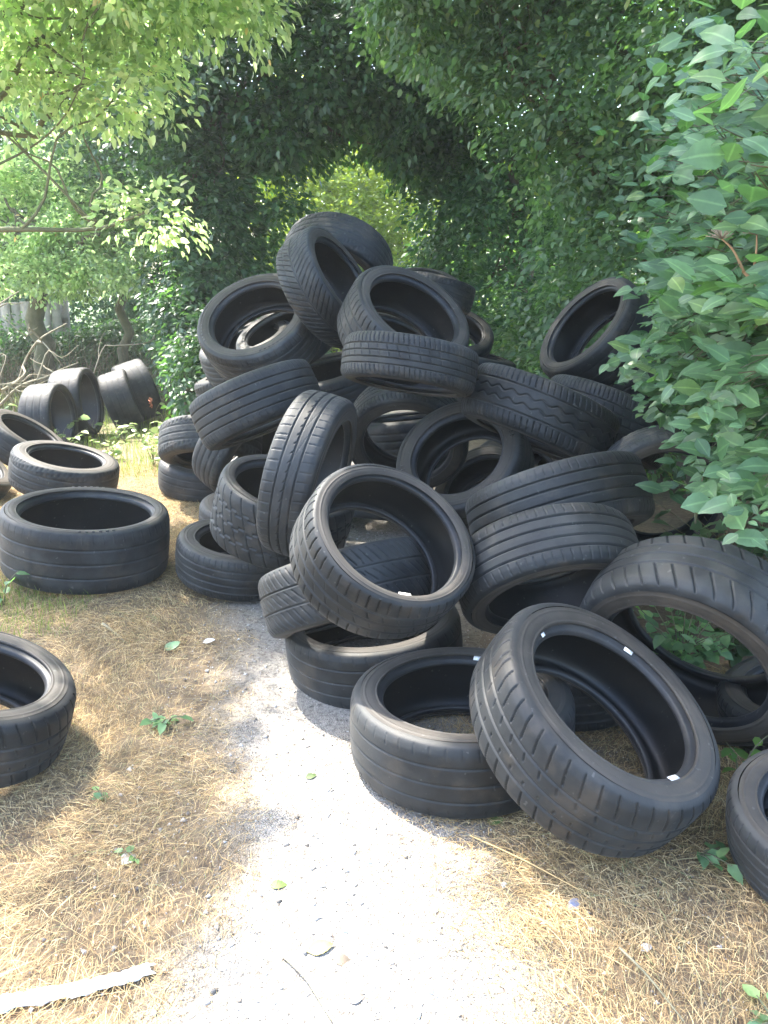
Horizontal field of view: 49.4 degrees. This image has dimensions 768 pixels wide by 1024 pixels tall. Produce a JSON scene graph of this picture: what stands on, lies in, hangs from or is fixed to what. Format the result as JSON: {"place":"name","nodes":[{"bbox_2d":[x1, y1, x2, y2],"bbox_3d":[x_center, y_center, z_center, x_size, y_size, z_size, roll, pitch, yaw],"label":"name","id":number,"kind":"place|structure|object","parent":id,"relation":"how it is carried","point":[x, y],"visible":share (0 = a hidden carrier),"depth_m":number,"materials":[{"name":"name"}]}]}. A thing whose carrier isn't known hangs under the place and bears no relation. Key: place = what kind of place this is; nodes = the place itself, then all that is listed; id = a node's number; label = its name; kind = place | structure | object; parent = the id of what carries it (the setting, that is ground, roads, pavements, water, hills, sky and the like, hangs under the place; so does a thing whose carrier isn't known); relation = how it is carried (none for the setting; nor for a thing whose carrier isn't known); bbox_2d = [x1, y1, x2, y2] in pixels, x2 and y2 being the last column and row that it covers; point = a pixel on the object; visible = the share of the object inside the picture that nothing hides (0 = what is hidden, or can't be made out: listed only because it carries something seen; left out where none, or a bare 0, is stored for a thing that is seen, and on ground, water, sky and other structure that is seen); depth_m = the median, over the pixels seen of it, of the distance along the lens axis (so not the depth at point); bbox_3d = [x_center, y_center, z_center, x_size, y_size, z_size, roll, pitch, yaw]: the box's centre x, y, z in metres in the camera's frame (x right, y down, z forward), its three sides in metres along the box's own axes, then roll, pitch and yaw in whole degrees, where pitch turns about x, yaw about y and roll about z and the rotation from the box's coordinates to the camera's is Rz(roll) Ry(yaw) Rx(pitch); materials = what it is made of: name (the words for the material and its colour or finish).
{"place":"outdoors","nodes":[
{"label":"outdoors","id":0,"kind":"place"},
{"bbox_2d":[127,410,587,1023],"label":"path","id":1,"kind":"structure","parent":0,"point":[343,984],"depth_m":1.96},
{"bbox_2d":[199,493,214,520],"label":"car tyre","id":2,"kind":"object","parent":1,"relation":"on","point":[205,506],"visible":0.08,"depth_m":4.36,"materials":[{"name":"rubber"}]},
{"bbox_2d":[175,519,272,601],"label":"car tyre","id":3,"kind":"object","parent":1,"relation":"on","point":[206,564],"visible":0.46,"depth_m":3.61,"materials":[{"name":"rubber"}]},
{"bbox_2d":[210,454,354,569],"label":"car tyre","id":4,"kind":"object","parent":3,"relation":"on","point":[233,524],"visible":0.56,"depth_m":3.29,"materials":[{"name":"rubber"}]},
{"bbox_2d":[189,359,320,450],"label":"car tyre","id":5,"kind":"object","parent":4,"relation":"on","point":[246,407],"visible":0.81,"depth_m":3.64,"materials":[{"name":"rubber"}]},
{"bbox_2d":[197,273,321,380],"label":"car tyre","id":6,"kind":"object","parent":5,"relation":"on","point":[229,312],"visible":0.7,"depth_m":4.26,"materials":[{"name":"rubber"}]},
{"bbox_2d":[256,390,356,556],"bbox_3d":[-0.285,-0.145,3.180,0.191,0.642,0.618,16,-17,8],"label":"car tyre","id":7,"kind":"object","parent":4,"relation":"on","point":[312,447],"visible":0.81,"depth_m":2.92,"materials":[{"name":"rubber"}]},
{"bbox_2d":[282,955,332,1021],"bbox_3d":[-0.154,0.960,1.693,0.012,0.007,0.197,-11,20,-34],"label":"twig","id":8,"kind":"object","parent":1,"relation":"on","point":[291,964],"visible":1,"depth_m":1.70,"materials":[{"name":"brown wood"}]},
{"bbox_2d":[307,939,333,954],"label":"fallen leaf","id":9,"kind":"object","parent":1,"relation":"on","point":[318,946],"visible":1,"depth_m":1.79,"materials":[{"name":"plant"}]},
{"bbox_2d":[335,954,350,965],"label":"fallen leaf","id":10,"kind":"object","parent":1,"relation":"on","point":[341,959],"visible":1,"depth_m":1.76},
{"bbox_2d":[285,606,462,708],"bbox_3d":[-0.041,0.475,3.045,0.658,0.213,0.638,7,20,36],"label":"car tyre","id":11,"kind":"object","parent":1,"relation":"on","point":[331,673],"visible":0.47,"depth_m":2.80,"materials":[{"name":"rubber"}]},
{"bbox_2d":[258,537,430,638],"bbox_3d":[-0.127,0.267,2.903,0.603,0.220,0.598,-12,-9,-16],"label":"car tyre","id":12,"kind":"object","parent":11,"relation":"on","point":[397,564],"visible":0.57,"depth_m":2.67,"materials":[{"name":"rubber"}]},
{"bbox_2d":[289,464,474,638],"bbox_3d":[-0.001,0.118,2.564,0.559,0.208,0.541,23,46,-14],"label":"car tyre","id":13,"kind":"object","parent":12,"relation":"on","point":[336,588],"visible":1,"depth_m":2.47,"materials":[{"name":"rubber"}]},
{"bbox_2d":[29,524,755,1023],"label":"loose grit","id":14,"kind":"object","parent":1,"relation":"on","point":[213,990],"visible":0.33,"depth_m":1.99,"materials":[{"name":"gravel"}]},
{"bbox_2d":[354,488,432,520],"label":"car tyre","id":15,"kind":"object","parent":1,"relation":"on","point":[361,514],"visible":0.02,"depth_m":4.54,"materials":[{"name":"rubber"}]},
{"bbox_2d":[367,411,425,455],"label":"car tyre","id":16,"kind":"object","parent":15,"relation":"on","point":[388,432],"visible":0.2,"depth_m":4.53,"materials":[{"name":"rubber"}]},
{"bbox_2d":[350,647,574,818],"bbox_3d":[0.226,0.621,2.457,0.646,0.226,0.654,9,18,30],"label":"car tyre","id":17,"kind":"object","parent":1,"relation":"on","point":[399,759],"visible":0.61,"depth_m":2.26,"materials":[{"name":"rubber"}]},
{"bbox_2d":[435,445,501,535],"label":"car tyre","id":18,"kind":"object","parent":1,"relation":"on","point":[480,463],"visible":0.25,"depth_m":4.52,"materials":[{"name":"rubber"}]},
{"bbox_2d":[352,386,468,487],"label":"car tyre","id":19,"kind":"object","parent":18,"relation":"on","point":[371,404],"visible":0.43,"depth_m":4.05,"materials":[{"name":"rubber"}]},
{"bbox_2d":[337,265,468,385],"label":"car tyre","id":20,"kind":"object","parent":19,"relation":"on","point":[422,305],"visible":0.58,"depth_m":3.94,"materials":[{"name":"rubber"}]},
{"bbox_2d":[276,226,378,347],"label":"car tyre","id":21,"kind":"object","parent":20,"relation":"on","point":[319,270],"visible":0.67,"depth_m":3.98,"materials":[{"name":"rubber"}]},
{"bbox_2d":[396,401,533,533],"bbox_3d":[0.355,-0.206,3.714,0.612,0.609,0.219,8,-26,32],"label":"car tyre","id":22,"kind":"object","parent":18,"relation":"on","point":[431,439],"visible":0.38,"depth_m":3.77,"materials":[{"name":"rubber"}]},
{"bbox_2d":[460,363,619,459],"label":"car tyre","id":23,"kind":"object","parent":22,"relation":"on","point":[551,419],"visible":0.81,"depth_m":3.35,"materials":[{"name":"rubber"}]},
{"bbox_2d":[341,331,478,397],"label":"car tyre","id":24,"kind":"object","parent":23,"relation":"on","point":[433,367],"visible":1,"depth_m":3.23,"materials":[{"name":"rubber"}]},
{"bbox_2d":[550,374,668,469],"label":"car tyre","id":25,"kind":"object","parent":23,"relation":"on","point":[620,405],"visible":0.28,"depth_m":3.56,"materials":[{"name":"rubber"}]},
{"bbox_2d":[539,277,656,385],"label":"car tyre","id":26,"kind":"object","parent":25,"relation":"on","point":[584,317],"visible":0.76,"depth_m":4.19,"materials":[{"name":"rubber"}]},
{"bbox_2d":[0,287,767,1023],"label":"ground","id":27,"kind":"structure","parent":0,"point":[670,519],"depth_m":2.10,"materials":[{"name":"soil"}]},
{"bbox_2d":[0,461,11,499],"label":"car tyre","id":28,"kind":"object","parent":27,"relation":"on","point":[5,486],"visible":0.77,"depth_m":5.22,"materials":[{"name":"rubber"}]},
{"bbox_2d":[0,571,29,605],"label":"nettle","id":29,"kind":"object","parent":27,"relation":"on","point":[6,589],"visible":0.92,"depth_m":3.57,"materials":[{"name":"green plant"}]},
{"bbox_2d":[0,409,63,465],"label":"car tyre","id":30,"kind":"object","parent":27,"relation":"on","point":[16,428],"visible":0.44,"depth_m":6.08,"materials":[{"name":"rubber"}]},
{"bbox_2d":[0,323,65,395],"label":"dead branch","id":31,"kind":"object","parent":27,"relation":"on","point":[39,340],"visible":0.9,"depth_m":7.68,"materials":[{"name":"brown wood"}]},
{"bbox_2d":[2,315,65,369],"bbox_3d":[-3.383,-1.516,8.529,0.579,0.991,0.814,6,17,19],"label":"dead branch","id":32,"kind":"object","parent":27,"relation":"on","point":[38,343],"visible":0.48,"depth_m":8.30,"materials":[{"name":"brown wood"}]},
{"bbox_2d":[0,297,70,364],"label":"board fence","id":33,"kind":"object","parent":27,"relation":"on","point":[59,315],"visible":0.12,"depth_m":10.64,"materials":[{"name":"wood"}]},
{"bbox_2d":[0,631,76,787],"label":"car tyre","id":34,"kind":"object","parent":27,"relation":"on","point":[38,693],"visible":1,"depth_m":2.40,"materials":[{"name":"rubber"}]},
{"bbox_2d":[0,345,78,406],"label":"dead branch","id":35,"kind":"object","parent":27,"relation":"on","point":[4,400],"visible":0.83,"depth_m":7.54,"materials":[{"name":"brown wood"}]},
{"bbox_2d":[18,383,77,442],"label":"car tyre","id":36,"kind":"object","parent":27,"relation":"on","point":[50,406],"visible":0.62,"depth_m":6.77,"materials":[{"name":"rubber"}]},
{"bbox_2d":[0,572,97,637],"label":"green grass","id":37,"kind":"structure","parent":27,"relation":"on","point":[25,603],"depth_m":3.49,"materials":[{"name":"plant"}]},
{"bbox_2d":[48,367,103,436],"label":"car tyre","id":38,"kind":"object","parent":27,"relation":"on","point":[81,384],"visible":0.62,"depth_m":7.46,"materials":[{"name":"rubber"}]},
{"bbox_2d":[0,963,155,1013],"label":"plastic strip","id":39,"kind":"object","parent":27,"relation":"on","point":[136,973],"visible":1,"depth_m":1.67,"materials":[{"name":"plastic"}]},
{"bbox_2d":[0,311,164,388],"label":"bramble mound","id":40,"kind":"object","parent":27,"relation":"on","point":[16,339],"visible":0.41,"depth_m":10.06,"materials":[{"name":"green plant"}]},
{"bbox_2d":[0,486,169,594],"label":"car tyre","id":41,"kind":"object","parent":27,"relation":"on","point":[86,540],"visible":1,"depth_m":3.65,"materials":[{"name":"rubber"}]},
{"bbox_2d":[0,122,174,383],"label":"hawthorn","id":42,"kind":"object","parent":27,"relation":"on","point":[77,260],"visible":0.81,"depth_m":8.72,"materials":[{"name":"green plant"}]},
{"bbox_2d":[0,385,176,479],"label":"green grass","id":43,"kind":"structure","parent":27,"relation":"on","point":[128,442],"depth_m":7.09,"materials":[{"name":"plant"}]},
{"bbox_2d":[0,324,188,417],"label":"dry stems","id":44,"kind":"object","parent":27,"relation":"on","point":[165,402],"visible":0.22,"depth_m":9.07,"materials":[{"name":"plant"}]},
{"bbox_2d":[91,786,107,803],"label":"weed","id":45,"kind":"object","parent":27,"relation":"on","point":[97,795],"visible":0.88,"depth_m":2.29,"materials":[{"name":"green plant"}]},
{"bbox_2d":[0,20,209,363],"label":"young tree","id":46,"kind":"object","parent":27,"relation":"on","point":[125,323],"visible":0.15,"depth_m":9.13,"materials":[{"name":"green plant"}]},
{"bbox_2d":[89,436,126,456],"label":"leafy weed","id":47,"kind":"object","parent":27,"relation":"on","point":[115,451],"visible":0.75,"depth_m":6.59,"materials":[{"name":"green plant"}]},
{"bbox_2d":[0,12,228,313],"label":"background tree","id":48,"kind":"object","parent":27,"relation":"on","point":[46,126],"visible":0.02,"depth_m":11.87,"materials":[{"name":"green plant"}]},
{"bbox_2d":[95,420,137,440],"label":"leafy weed","id":49,"kind":"object","parent":27,"relation":"on","point":[117,431],"visible":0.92,"depth_m":7.33,"materials":[{"name":"green plant"}]},
{"bbox_2d":[0,244,240,365],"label":"hedge","id":50,"kind":"object","parent":27,"relation":"on","point":[128,309],"visible":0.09,"depth_m":11.92,"materials":[{"name":"green plant"}]},
{"bbox_2d":[97,369,143,428],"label":"car tyre","id":51,"kind":"object","parent":27,"relation":"on","point":[118,399],"visible":0.84,"depth_m":7.57,"materials":[{"name":"rubber"}]},
{"bbox_2d":[114,845,139,863],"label":"weed","id":52,"kind":"object","parent":27,"relation":"on","point":[130,849],"visible":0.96,"depth_m":2.07,"materials":[{"name":"green plant"}]},
{"bbox_2d":[93,324,167,377],"bbox_3d":[-2.708,-1.576,8.444,1.232,1.148,0.205,-3,16,-9],"label":"dead branch","id":53,"kind":"object","parent":27,"relation":"on","point":[115,345],"visible":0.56,"depth_m":8.37,"materials":[{"name":"brown wood"}]},
{"bbox_2d":[111,359,162,421],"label":"car tyre","id":54,"kind":"object","parent":27,"relation":"on","point":[142,385],"visible":0.64,"depth_m":7.87,"materials":[{"name":"rubber"}]},
{"bbox_2d":[125,430,159,463],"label":"leafy weed","id":55,"kind":"object","parent":27,"relation":"on","point":[149,446],"visible":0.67,"depth_m":6.31,"materials":[{"name":"green plant"}]},
{"bbox_2d":[0,0,306,261],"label":"overhanging tree","id":56,"kind":"object","parent":27,"relation":"on","point":[107,22],"visible":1,"depth_m":4.46,"materials":[{"name":"green plant"}]},
{"bbox_2d":[139,712,193,734],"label":"weed","id":57,"kind":"object","parent":27,"relation":"on","point":[161,722],"visible":0.98,"depth_m":2.65,"materials":[{"name":"green plant"}]},
{"bbox_2d":[158,459,214,503],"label":"car tyre","id":58,"kind":"object","parent":27,"relation":"on","point":[181,483],"visible":0.35,"depth_m":5.13,"materials":[{"name":"rubber"}]},
{"bbox_2d":[158,415,262,468],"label":"car tyre","id":59,"kind":"object","parent":58,"relation":"on","point":[178,437],"visible":0.43,"depth_m":4.88,"materials":[{"name":"rubber"}]},
{"bbox_2d":[194,377,213,396],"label":"car tyre","id":60,"kind":"object","parent":59,"relation":"on","point":[203,385],"visible":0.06,"depth_m":5.28,"materials":[{"name":"rubber"}]},
{"bbox_2d":[199,320,289,386],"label":"car tyre","id":61,"kind":"object","parent":60,"relation":"on","point":[214,378],"visible":0.2,"depth_m":5.01,"materials":[{"name":"rubber"}]},
{"bbox_2d":[236,312,330,364],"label":"car tyre","id":62,"kind":"object","parent":61,"relation":"on","point":[258,331],"visible":0.15,"depth_m":5.08,"materials":[{"name":"rubber"}]},
{"bbox_2d":[283,211,392,270],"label":"car tyre","id":63,"kind":"object","parent":62,"relation":"on","point":[364,244],"visible":0.35,"depth_m":4.43,"materials":[{"name":"rubber"}]},
{"bbox_2d":[192,430,276,491],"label":"car tyre","id":64,"kind":"object","parent":58,"relation":"on","point":[208,466],"visible":0.25,"depth_m":4.68,"materials":[{"name":"rubber"}]},
{"bbox_2d":[310,351,368,403],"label":"car tyre","id":65,"kind":"object","parent":64,"relation":"on","point":[326,369],"visible":0.12,"depth_m":4.66,"materials":[{"name":"rubber"}]},
{"bbox_2d":[341,312,420,351],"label":"car tyre","id":66,"kind":"object","parent":65,"relation":"on","point":[396,324],"visible":0.06,"depth_m":5.28,"materials":[{"name":"rubber"}]},
{"bbox_2d":[131,246,337,419],"bbox_3d":[-1.663,-1.650,7.913,2.623,1.699,1.696,15,22,42],"label":"bramble mound","id":67,"kind":"object","parent":27,"relation":"on","point":[185,346],"visible":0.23,"depth_m":7.57,"materials":[{"name":"green plant"}]},
{"bbox_2d":[16,0,510,397],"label":"arching tree","id":68,"kind":"object","parent":27,"relation":"on","point":[293,121],"visible":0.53,"depth_m":8.00,"materials":[{"name":"green plant"}]},
{"bbox_2d":[219,44,504,352],"bbox_3d":[-0.097,-5.559,15.267,7.269,5.235,4.932,0,16,0],"label":"background tree","id":69,"kind":"object","parent":27,"relation":"on","point":[339,192],"visible":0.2,"depth_m":14.09,"materials":[{"name":"green plant"}]},
{"bbox_2d":[0,463,767,1023],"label":"dry straw","id":70,"kind":"object","parent":27,"relation":"on","point":[552,881],"visible":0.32,"depth_m":2.00,"materials":[{"name":"plant"}]},
{"bbox_2d":[8,440,119,493],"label":"car tyre","id":71,"kind":"object","parent":70,"relation":"on","point":[35,465],"visible":0.84,"depth_m":4.94,"materials":[{"name":"rubber"}]},
{"bbox_2d":[470,835,581,890],"bbox_3d":[0.340,0.850,2.033,0.313,0.010,0.004,13,20,38],"label":"straw stalk","id":72,"kind":"object","parent":70,"relation":"on","point":[521,859],"visible":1,"depth_m":2.04,"materials":[{"name":"plant"}]},
{"bbox_2d":[725,749,767,902],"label":"car tyre","id":73,"kind":"object","parent":70,"relation":"on","point":[746,814],"visible":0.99,"depth_m":1.96,"materials":[{"name":"rubber"}]},
{"bbox_2d":[381,0,634,370],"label":"hedge tree","id":74,"kind":"object","parent":27,"relation":"on","point":[473,191],"visible":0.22,"depth_m":8.04,"materials":[{"name":"green plant"}]},
{"bbox_2d":[468,440,557,489],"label":"car tyre","id":75,"kind":"object","parent":27,"relation":"on","point":[545,459],"visible":0.02,"depth_m":4.79,"materials":[{"name":"rubber"}]},
{"bbox_2d":[533,454,541,466],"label":"car tyre","id":76,"kind":"object","parent":75,"relation":"on","point":[537,458],"visible":0.01,"depth_m":4.90,"materials":[{"name":"rubber"}]},
{"bbox_2d":[610,348,672,399],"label":"car tyre","id":77,"kind":"object","parent":76,"relation":"on","point":[627,388],"visible":0.01,"depth_m":4.38,"materials":[{"name":"rubber"}]},
{"bbox_2d":[332,0,767,457],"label":"hedge tree","id":78,"kind":"object","parent":27,"relation":"on","point":[591,192],"visible":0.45,"depth_m":5.71,"materials":[{"name":"green plant"}]},
{"bbox_2d":[413,0,710,351],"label":"background tree","id":79,"kind":"object","parent":27,"relation":"on","point":[616,244],"visible":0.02,"depth_m":10.25,"materials":[{"name":"green plant"}]},
{"bbox_2d":[478,280,692,493],"bbox_3d":[1.459,-1.033,6.334,1.403,1.388,2.951,-2,16,-9],"label":"bramble mound","id":80,"kind":"object","parent":27,"relation":"on","point":[515,341],"visible":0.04,"depth_m":6.66,"materials":[{"name":"green plant"}]},
{"bbox_2d":[478,354,515,367],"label":"car tyre","id":81,"kind":"object","parent":80,"relation":"on","point":[491,358],"visible":0.19,"depth_m":6.08,"materials":[{"name":"rubber"}]},
{"bbox_2d":[464,311,493,357],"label":"car tyre","id":82,"kind":"object","parent":81,"relation":"on","point":[481,335],"visible":0.22,"depth_m":6.49,"materials":[{"name":"rubber"}]},
{"bbox_2d":[406,267,457,279],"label":"car tyre","id":83,"kind":"object","parent":82,"relation":"on","point":[435,271],"visible":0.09,"depth_m":7.06,"materials":[{"name":"rubber"}]},
{"bbox_2d":[414,271,475,313],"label":"car tyre","id":84,"kind":"object","parent":82,"relation":"on","point":[461,293],"visible":0.41,"depth_m":5.94,"materials":[{"name":"rubber"}]},
{"bbox_2d":[566,682,617,731],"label":"car tyre","id":85,"kind":"object","parent":27,"relation":"on","point":[591,714],"visible":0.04,"depth_m":2.58,"materials":[{"name":"rubber"}]},
{"bbox_2d":[459,502,638,633],"bbox_3d":[0.545,0.203,2.761,0.610,0.217,0.591,-21,-32,19],"label":"car tyre","id":86,"kind":"object","parent":85,"relation":"on","point":[564,553],"visible":0.68,"depth_m":2.55,"materials":[{"name":"rubber"}]},
{"bbox_2d":[465,451,654,535],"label":"car tyre","id":87,"kind":"object","parent":86,"relation":"on","point":[610,478],"visible":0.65,"depth_m":2.81,"materials":[{"name":"rubber"}]},
{"bbox_2d":[607,425,734,541],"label":"car tyre","id":88,"kind":"object","parent":87,"relation":"on","point":[643,443],"visible":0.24,"depth_m":3.30,"materials":[{"name":"rubber"}]},
{"bbox_2d":[469,603,720,857],"bbox_3d":[0.548,0.549,2.189,0.656,0.225,0.680,23,33,-13],"label":"car tyre","id":89,"kind":"object","parent":27,"relation":"on","point":[555,775],"visible":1,"depth_m":2.04,"materials":[{"name":"rubber"}]},
{"bbox_2d":[618,946,683,1021],"bbox_3d":[0.538,0.947,1.687,0.006,0.012,0.195,-7,17,-22],"label":"straw stalk","id":90,"kind":"object","parent":27,"relation":"on","point":[640,968],"visible":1,"depth_m":1.69,"materials":[{"name":"beige plant"}]},
{"bbox_2d":[579,535,767,745],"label":"car tyre","id":91,"kind":"object","parent":27,"relation":"on","point":[719,584],"visible":0.72,"depth_m":2.30,"materials":[{"name":"rubber"}]},
{"bbox_2d":[579,0,767,516],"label":"hedge tree","id":92,"kind":"object","parent":27,"relation":"on","point":[730,10],"visible":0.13,"depth_m":4.40,"materials":[{"name":"green plant"}]},
{"bbox_2d":[589,0,767,559],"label":"broad leaved shrub","id":93,"kind":"object","parent":27,"relation":"on","point":[710,305],"visible":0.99,"depth_m":2.24,"materials":[{"name":"green plant"}]},
{"bbox_2d":[706,229,758,285],"bbox_3d":[0.995,-0.379,2.268,0.301,0.780,0.095,5,17,17],"label":"dry umbel stalk","id":94,"kind":"object","parent":93,"relation":"attached to","point":[720,235],"visible":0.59,"depth_m":2.19,"materials":[{"name":"plant"}]},
{"bbox_2d":[633,605,735,668],"bbox_3d":[1.030,0.466,2.859,0.422,0.340,0.458,0,16,0],"label":"bramble plant","id":95,"kind":"object","parent":27,"relation":"on","point":[708,648],"visible":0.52,"depth_m":2.79,"materials":[{"name":"green plant"}]},
{"bbox_2d":[652,464,767,561],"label":"bramble plant","id":96,"kind":"object","parent":27,"relation":"on","point":[721,528],"visible":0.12,"depth_m":3.17,"materials":[{"name":"green plant"}]},
{"bbox_2d":[659,533,767,667],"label":"bramble plant","id":97,"kind":"object","parent":27,"relation":"on","point":[740,651],"visible":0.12,"depth_m":3.02,"materials":[{"name":"green plant"}]},
{"bbox_2d":[697,841,742,884],"bbox_3d":[0.823,0.853,2.033,0.128,0.067,0.140,-13,20,-37],"label":"fallen sprig","id":98,"kind":"object","parent":27,"relation":"on","point":[712,854],"visible":0.91,"depth_m":2.03,"materials":[{"name":"green plant"}]},
{"bbox_2d":[717,657,767,752],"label":"car tyre","id":99,"kind":"object","parent":27,"relation":"on","point":[733,700],"visible":0.45,"depth_m":2.58,"materials":[{"name":"rubber"}]},
{"bbox_2d":[721,735,767,772],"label":"weed","id":100,"kind":"object","parent":27,"relation":"on","point":[757,741],"visible":0.35,"depth_m":2.34,"materials":[{"name":"green plant"}]},
{"bbox_2d":[742,984,767,1023],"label":"weed","id":101,"kind":"object","parent":27,"relation":"on","point":[751,990],"visible":1,"depth_m":1.63,"materials":[{"name":"green plant"}]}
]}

